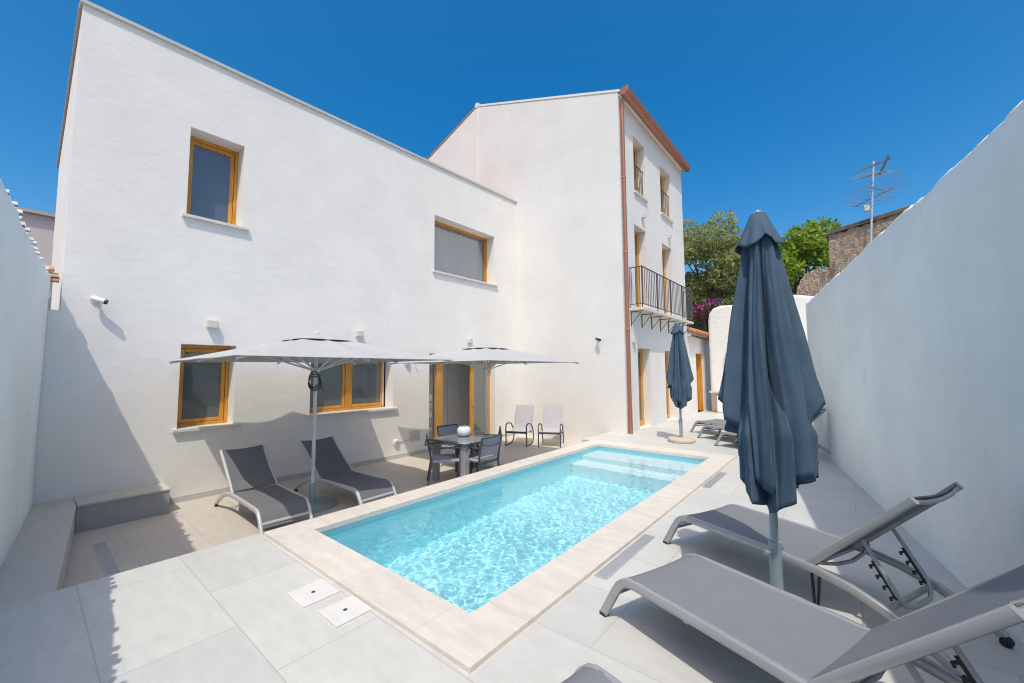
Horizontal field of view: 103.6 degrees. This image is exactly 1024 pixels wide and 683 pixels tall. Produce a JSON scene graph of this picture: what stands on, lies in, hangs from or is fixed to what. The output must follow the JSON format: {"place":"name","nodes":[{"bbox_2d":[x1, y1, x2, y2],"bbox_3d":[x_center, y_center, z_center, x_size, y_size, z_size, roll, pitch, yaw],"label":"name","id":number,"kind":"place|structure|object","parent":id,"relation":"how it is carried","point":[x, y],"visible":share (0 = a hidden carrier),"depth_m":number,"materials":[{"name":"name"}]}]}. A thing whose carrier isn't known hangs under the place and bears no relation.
{"place":"outdoors","nodes":[
{"label":"outdoors","id":0,"kind":"place"},
{"bbox_2d":[63,434,581,588],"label":"patio","id":1,"kind":"structure","parent":0,"point":[183,528],"depth_m":5.24,"materials":[{"name":"beige tile"}]},
{"bbox_2d":[0,179,59,566],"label":"side wall","id":2,"kind":"structure","parent":1,"relation":"on","point":[29,324],"depth_m":3.77,"materials":[{"name":"paint"}]},
{"bbox_2d":[46,265,54,271],"bbox_3d":[-5.981,-0.953,5.193,0.120,0.065,0.117,-4,-5,39],"label":"roof tile","id":3,"kind":"object","parent":2,"relation":"on","point":[51,268],"visible":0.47,"depth_m":5.19,"materials":[{"name":"ceramic"}]},
{"bbox_2d":[49,272,58,277],"bbox_3d":[-5.962,-0.861,5.209,0.120,0.065,0.135,-4,-5,39],"label":"roof tile","id":4,"kind":"object","parent":2,"relation":"on","point":[54,274],"visible":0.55,"depth_m":5.20,"materials":[{"name":"ceramic"}]},
{"bbox_2d":[50,277,59,282],"bbox_3d":[-5.955,-0.811,5.213,0.120,0.065,0.135,-4,-5,39],"label":"roof tile","id":5,"kind":"object","parent":2,"relation":"on","point":[55,279],"visible":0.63,"depth_m":5.21,"materials":[{"name":"ceramic"}]},
{"bbox_2d":[0,482,170,605],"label":"stone bench","id":6,"kind":"object","parent":1,"relation":"on","point":[35,562],"visible":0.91,"depth_m":4.27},
{"bbox_2d":[93,541,120,576],"bbox_3d":[-4.108,2.264,4.107,1.580,0.006,0.105,-4,-5,39],"label":"drain grate","id":7,"kind":"object","parent":1,"relation":"on","point":[109,564],"visible":0.66,"depth_m":4.19,"materials":[{"name":"silver metal"}]},
{"bbox_2d":[214,444,312,534],"bbox_3d":[-3.393,1.958,5.469,1.954,0.832,0.600,-4,-5,41],"label":"sun lounger","id":8,"kind":"object","parent":1,"relation":"on","point":[261,493],"visible":0.95,"depth_m":5.53,"materials":[{"name":"dark grey mesh fabric"},{"name":"silver-grey aluminium"}]},
{"bbox_2d":[46,0,517,504],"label":"white house","id":9,"kind":"structure","parent":1,"relation":"on","point":[196,190],"depth_m":6.88,"materials":[{"name":"paint"}]},
{"bbox_2d":[90,296,108,304],"bbox_3d":[-5.572,-0.559,5.442,0.175,0.119,0.172,-4,-5,39],"label":"security camera","id":10,"kind":"object","parent":9,"relation":"attached to","point":[94,299],"visible":1,"depth_m":5.41,"materials":[{"name":"white plastic"}]},
{"bbox_2d":[172,345,240,432],"bbox_3d":[-4.931,0.729,6.508,0.435,1.335,0.880,-4,-5,39],"label":"window","id":11,"kind":"structure","parent":9,"relation":"in","point":[203,386],"depth_m":6.58,"materials":[{"name":"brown wood"}]},
{"bbox_2d":[206,320,217,327],"bbox_3d":[-4.787,-0.275,6.436,0.090,0.124,0.135,-4,-5,39],"label":"wall lamp","id":12,"kind":"object","parent":9,"relation":"attached to","point":[211,323],"visible":1,"depth_m":6.40,"materials":[{"name":"beige"}]},
{"bbox_2d":[182,136,248,230],"bbox_3d":[-4.960,-2.642,6.743,0.435,1.475,0.900,-4,-5,39],"label":"window","id":13,"kind":"structure","parent":9,"relation":"in","point":[213,168],"depth_m":6.84,"materials":[{"name":"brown wood"}]},
{"bbox_2d":[306,362,397,417],"bbox_3d":[-3.341,0.842,8.425,0.435,1.285,1.965,-4,-5,39],"label":"window","id":14,"kind":"structure","parent":9,"relation":"in","point":[349,388],"depth_m":8.49,"materials":[{"name":"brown wood"}]},
{"bbox_2d":[356,331,363,336],"bbox_3d":[-3.167,-0.155,8.389,0.090,0.124,0.135,-4,-5,39],"label":"wall lamp","id":15,"kind":"object","parent":9,"relation":"attached to","point":[359,333],"visible":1,"depth_m":8.35,"materials":[{"name":"beige plastic"}]},
{"bbox_2d":[393,439,399,445],"bbox_3d":[-2.565,2.246,8.953,0.056,0.150,0.150,-4,-5,39],"label":"round socket","id":16,"kind":"object","parent":9,"relation":"attached to","point":[396,442],"visible":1,"depth_m":8.92,"materials":[{"name":"white plastic"}]},
{"bbox_2d":[400,430,419,441],"bbox_3d":[-2.348,2.185,9.252,0.017,0.240,0.570,-4,-5,39],"label":"service hatch","id":17,"kind":"object","parent":9,"relation":"attached to","point":[414,435],"visible":1,"depth_m":9.36,"materials":[{"name":"grey metal"}]},
{"bbox_2d":[429,354,489,447],"bbox_3d":[-1.403,1.542,10.781,0.195,2.370,2.380,-4,-5,39],"label":"sliding door","id":18,"kind":"structure","parent":9,"relation":"in","point":[438,367],"depth_m":10.99,"materials":[{"name":"brown wood"}]},
{"bbox_2d":[432,221,497,286],"bbox_3d":[-1.342,-2.398,11.106,0.435,1.485,2.405,-4,-5,39],"label":"window","id":19,"kind":"structure","parent":9,"relation":"in","point":[436,222],"depth_m":11.38,"materials":[{"name":"brown wood"}]},
{"bbox_2d":[169,331,453,512],"bbox_3d":[-2.903,1.113,5.926,2.900,2.550,2.900,-4,-5,39],"label":"patio umbrella","id":20,"kind":"object","parent":1,"relation":"on","point":[315,350],"visible":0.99,"depth_m":5.79,"materials":[{"name":"white fabric"}]},
{"bbox_2d":[308,371,324,393],"bbox_3d":[-2.867,0.601,5.911,0.042,0.335,0.264,-4,-5,39],"label":"coiled cord","id":21,"kind":"object","parent":20,"relation":"hanging from","point":[309,384],"visible":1,"depth_m":5.89,"materials":[{"name":"grey plastic"}]},
{"bbox_2d":[294,436,396,504],"bbox_3d":[-2.589,2.008,6.248,1.954,0.832,0.600,-3,-5,37],"label":"sun lounger","id":22,"kind":"object","parent":1,"relation":"on","point":[333,467],"visible":0.9,"depth_m":6.29,"materials":[{"name":"dark grey mesh fabric"},{"name":"silver-grey aluminium"}]},
{"bbox_2d":[425,434,460,485],"bbox_3d":[-1.206,2.044,6.981,0.609,0.826,0.575,1,-4,-12],"label":"dining chair","id":23,"kind":"object","parent":1,"relation":"on","point":[441,458],"visible":0.83,"depth_m":6.78,"materials":[{"name":"grey metal"}]},
{"bbox_2d":[437,424,475,471],"bbox_3d":[-1.132,2.128,8.162,0.609,0.826,0.575,-4,-5,39],"label":"dining chair","id":24,"kind":"object","parent":1,"relation":"on","point":[445,430],"visible":0.41,"depth_m":8.24,"materials":[{"name":"grey metal"}]},
{"bbox_2d":[428,433,496,479],"bbox_3d":[-0.852,2.110,7.293,0.940,0.730,0.920,-4,-5,39],"label":"dining table","id":25,"kind":"object","parent":1,"relation":"on","point":[465,443],"visible":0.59,"depth_m":7.17,"materials":[{"name":"grey glass"}]},
{"bbox_2d":[457,426,470,436],"bbox_3d":[-0.890,1.666,7.471,0.257,0.179,0.257,-4,-5,39],"label":"ceramic bowl","id":26,"kind":"object","parent":25,"relation":"on","point":[463,431],"visible":1,"depth_m":7.38,"materials":[{"name":"white ceramic"}]},
{"bbox_2d":[456,434,502,477],"bbox_3d":[-0.554,2.042,7.016,0.609,0.826,0.575,-3,-5,35],"label":"dining chair","id":27,"kind":"object","parent":1,"relation":"on","point":[489,447],"visible":0.76,"depth_m":6.91,"materials":[{"name":"grey fabric"}]},
{"bbox_2d":[388,342,578,467],"bbox_3d":[-0.558,1.280,8.471,2.900,2.550,2.900,-4,-5,39],"label":"patio umbrella","id":28,"kind":"object","parent":1,"relation":"on","point":[484,355],"visible":0.89,"depth_m":8.25,"materials":[{"name":"white fabric"}]},
{"bbox_2d":[470,426,501,473],"bbox_3d":[-0.490,2.100,7.831,0.609,0.826,0.575,0,-4,-2],"label":"dining chair","id":29,"kind":"object","parent":1,"relation":"on","point":[472,450],"visible":0.42,"depth_m":7.60,"materials":[{"name":"grey metal"}]},
{"bbox_2d":[505,404,533,446],"bbox_3d":[0.225,2.215,10.701,0.584,0.999,0.855,-2,-4,20],"label":"relaxing chair","id":30,"kind":"object","parent":1,"relation":"on","point":[523,420],"visible":1,"depth_m":10.92,"materials":[{"name":"grey metal"}]},
{"bbox_2d":[538,405,563,447],"bbox_3d":[1.033,2.201,10.573,0.584,1.001,0.814,-1,-4,14],"label":"relaxing chair","id":31,"kind":"object","parent":1,"relation":"on","point":[552,420],"visible":1,"depth_m":10.80,"materials":[{"name":"white fabric"}]},
{"bbox_2d":[0,408,1023,682],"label":"pool deck","id":32,"kind":"structure","parent":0,"point":[230,612],"depth_m":2.56,"materials":[{"name":"grey tile"}]},
{"bbox_2d":[286,579,339,607],"bbox_3d":[-1.441,1.818,2.922,0.280,0.010,0.260,-4,-5,39],"label":"skimmer lid","id":33,"kind":"object","parent":32,"relation":"on","point":[311,593],"visible":1,"depth_m":2.91,"materials":[{"name":"white plastic"}]},
{"bbox_2d":[318,595,372,626],"bbox_3d":[-1.118,1.800,2.701,0.260,0.010,0.250,-4,-5,39],"label":"skimmer lid","id":34,"kind":"object","parent":32,"relation":"on","point":[344,611],"visible":1,"depth_m":2.69,"materials":[{"name":"white plastic"}]},
{"bbox_2d":[264,439,736,673],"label":"swimming pool","id":35,"kind":"structure","parent":32,"relation":"in","point":[466,641],"depth_m":3.30,"materials":[{"name":"beige stone"}]},
{"bbox_2d":[326,448,701,612],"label":"pool water","id":36,"kind":"structure","parent":35,"relation":"in","point":[471,550],"depth_m":4.42,"materials":[{"name":"blue liquid"}]},
{"bbox_2d":[427,84,693,441],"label":"tall house","id":37,"kind":"structure","parent":32,"relation":"on","point":[585,181],"depth_m":11.65,"materials":[{"name":"white paint"}]},
{"bbox_2d":[634,231,640,307],"bbox_3d":[3.447,-2.041,11.529,0.080,2.360,0.850,-4,-5,39],"label":"door","id":38,"kind":"structure","parent":37,"relation":"in","point":[636,236],"depth_m":11.74,"materials":[{"name":"brown wood"}]},
{"bbox_2d":[633,147,647,202],"bbox_3d":[3.587,-4.956,11.711,0.360,1.680,0.950,-4,-5,39],"label":"window","id":39,"kind":"structure","parent":37,"relation":"in","point":[636,168],"depth_m":11.84,"materials":[{"name":"brown wood"}]},
{"bbox_2d":[638,349,643,425],"bbox_3d":[3.473,1.290,11.293,0.080,2.178,0.880,-4,-5,39],"label":"door","id":40,"kind":"structure","parent":37,"relation":"in","point":[640,362],"depth_m":11.51,"materials":[{"name":"brown wood"}]},
{"bbox_2d":[662,249,666,313],"bbox_3d":[4.854,-1.928,13.223,0.080,2.360,0.920,-4,-5,39],"label":"door","id":41,"kind":"structure","parent":37,"relation":"in","point":[663,251],"depth_m":13.49,"materials":[{"name":"brown wood"}]},
{"bbox_2d":[660,175,673,222],"bbox_3d":[4.987,-4.854,13.399,0.360,1.660,1.100,-4,-5,39],"label":"window","id":42,"kind":"structure","parent":37,"relation":"in","point":[663,209],"depth_m":13.57,"materials":[{"name":"brown wood"}]},
{"bbox_2d":[665,351,669,418],"bbox_3d":[4.834,1.399,12.934,0.080,2.178,0.910,-4,-5,39],"label":"door","id":43,"kind":"structure","parent":37,"relation":"in","point":[666,353],"depth_m":13.18,"materials":[{"name":"brown wood"}]},
{"bbox_2d":[561,663,621,682],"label":"sun lounger","id":44,"kind":"object","parent":32,"relation":"on","point":[590,673],"visible":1,"depth_m":1.70,"materials":[{"name":"silver metal"}]},
{"bbox_2d":[594,534,654,579],"bbox_3d":[1.004,1.845,3.494,0.105,0.006,1.020,-4,-5,39],"label":"drain grate","id":45,"kind":"object","parent":32,"relation":"on","point":[613,566],"visible":1,"depth_m":3.43,"materials":[{"name":"silver metal"}]},
{"bbox_2d":[666,322,695,443],"bbox_3d":[3.756,0.888,9.027,0.588,2.675,0.577,-2,-5,26],"label":"closed umbrella","id":46,"kind":"object","parent":32,"relation":"on","point":[679,377],"visible":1,"depth_m":8.91,"materials":[{"name":"blue fabric"}]},
{"bbox_2d":[687,327,711,414],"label":"tiled annexe","id":47,"kind":"structure","parent":32,"relation":"on","point":[699,359],"depth_m":15.71,"materials":[{"name":"white paint"}]},
{"bbox_2d":[696,354,703,410],"bbox_3d":[7.091,1.568,15.481,0.200,2.200,0.900,-4,-5,39],"label":"door","id":48,"kind":"structure","parent":47,"relation":"in","point":[698,356],"depth_m":15.75,"materials":[{"name":"brown wood"}]},
{"bbox_2d":[688,295,733,319],"bbox_3d":[8.537,0.395,16.800,2.278,4.719,2.075,-4,-5,39],"label":"bougainvillea","id":49,"kind":"object","parent":32,"relation":"on","point":[702,307],"visible":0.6,"depth_m":16.63,"materials":[{"name":"purple plant"}]},
{"bbox_2d":[697,423,725,437],"bbox_3d":[5.073,1.762,8.769,0.680,0.904,1.954,2,-5,-26],"label":"sun lounger","id":50,"kind":"object","parent":32,"relation":"on","point":[719,427],"visible":0.14,"depth_m":9.36,"materials":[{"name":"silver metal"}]},
{"bbox_2d":[690,419,736,437],"bbox_3d":[5.278,1.821,9.610,0.680,0.904,1.954,2,-5,-26],"label":"sun lounger","id":51,"kind":"object","parent":32,"relation":"on","point":[711,422],"visible":0.19,"depth_m":10.11,"materials":[{"name":"silver metal"}]},
{"bbox_2d":[702,472,726,487],"bbox_3d":[2.945,2.001,5.842,0.105,0.006,1.020,-4,-5,39],"label":"drain grate","id":52,"kind":"object","parent":32,"relation":"on","point":[715,479],"visible":1,"depth_m":5.78,"materials":[{"name":"silver metal"}]},
{"bbox_2d":[708,295,813,412],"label":"end wall","id":53,"kind":"structure","parent":32,"relation":"on","point":[718,322],"depth_m":15.29,"materials":[{"name":"white paint"}]},
{"bbox_2d":[718,210,825,597],"bbox_3d":[1.680,0.441,2.631,0.588,2.675,0.577,-4,-5,39],"label":"closed umbrella","id":54,"kind":"object","parent":32,"relation":"on","point":[771,397],"visible":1,"depth_m":2.51,"materials":[{"name":"blue fabric"}]},
{"bbox_2d":[714,408,830,463],"bbox_3d":[4.969,1.690,7.767,0.680,0.904,1.954,2,-5,-26],"label":"sun lounger","id":55,"kind":"object","parent":32,"relation":"on","point":[729,434],"visible":0.18,"depth_m":8.10,"materials":[{"name":"silver metal"}]},
{"bbox_2d":[599,553,1023,682],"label":"sun lounger","id":56,"kind":"object","parent":32,"relation":"on","point":[782,635],"visible":1,"depth_m":1.86,"materials":[{"name":"grey fabric"}]},
{"bbox_2d":[663,482,1014,677],"bbox_3d":[2.131,1.370,3.050,0.680,0.904,1.954,2,-5,-26],"label":"sun lounger","id":57,"kind":"object","parent":32,"relation":"on","point":[807,548],"visible":0.94,"depth_m":2.65,"materials":[{"name":"grey fabric"}]},
{"bbox_2d":[0,0,1023,336],"label":"sky","id":58,"kind":"structure","parent":0,"point":[774,108],"materials":[{"name":"blue"}]},
{"bbox_2d":[826,205,910,267],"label":"ruined wall","id":59,"kind":"structure","parent":0,"point":[849,243],"depth_m":13.80,"materials":[{"name":"brown stone"}]},
{"bbox_2d":[834,155,910,242],"bbox_3d":[12.053,-4.615,13.193,1.904,2.950,1.847,0,-4,-6],"label":"tv antenna","id":60,"kind":"object","parent":59,"relation":"on","point":[867,208],"visible":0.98,"depth_m":13.35,"materials":[{"name":"silver metal"}]},
{"bbox_2d":[806,100,1023,641],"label":"boundary wall","id":61,"kind":"structure","parent":0,"point":[915,322],"depth_m":3.09,"materials":[{"name":"white paint"}]},
{"label":"ground","id":62,"kind":"structure","parent":0,"visible":0},
{"bbox_2d":[17,207,54,265],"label":"neighbour house","id":63,"kind":"structure","parent":62,"relation":"on","point":[40,224],"depth_m":10.52,"materials":[{"name":"white paint"}]},
{"bbox_2d":[686,271,730,338],"bbox_3d":[12.427,0.169,22.939,6.236,9.617,3.959,-4,-5,39],"label":"dark tree","id":64,"kind":"object","parent":62,"relation":"on","point":[696,325],"visible":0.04,"depth_m":23.10,"materials":[{"name":"green plant"}]},
{"bbox_2d":[683,208,743,339],"bbox_3d":[10.236,-0.941,20.897,5.926,11.557,5.201,-4,-5,39],"label":"olive tree","id":65,"kind":"object","parent":62,"relation":"on","point":[703,248],"visible":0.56,"depth_m":19.89,"materials":[{"name":"green plant"}]},
{"bbox_2d":[778,216,840,294],"bbox_3d":[13.810,-0.514,19.059,4.149,10.394,4.279,0,-4,-1],"label":"feathery tree","id":66,"kind":"object","parent":62,"relation":"on","point":[802,250],"visible":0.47,"depth_m":18.32,"materials":[{"name":"green plant"}]},
{"bbox_2d":[796,265,846,295],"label":"broken wall","id":67,"kind":"structure","parent":62,"relation":"on","point":[813,282],"depth_m":14.14,"materials":[{"name":"beige stone"}]},
{"bbox_2d":[824,262,837,273],"bbox_3d":[10.913,-2.510,13.803,0.382,0.386,0.108,-4,-5,39],"label":"insulator bracket","id":68,"kind":"object","parent":67,"relation":"attached to","point":[826,268],"visible":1,"depth_m":13.77,"materials":[{"name":"teal metal"}]}
]}

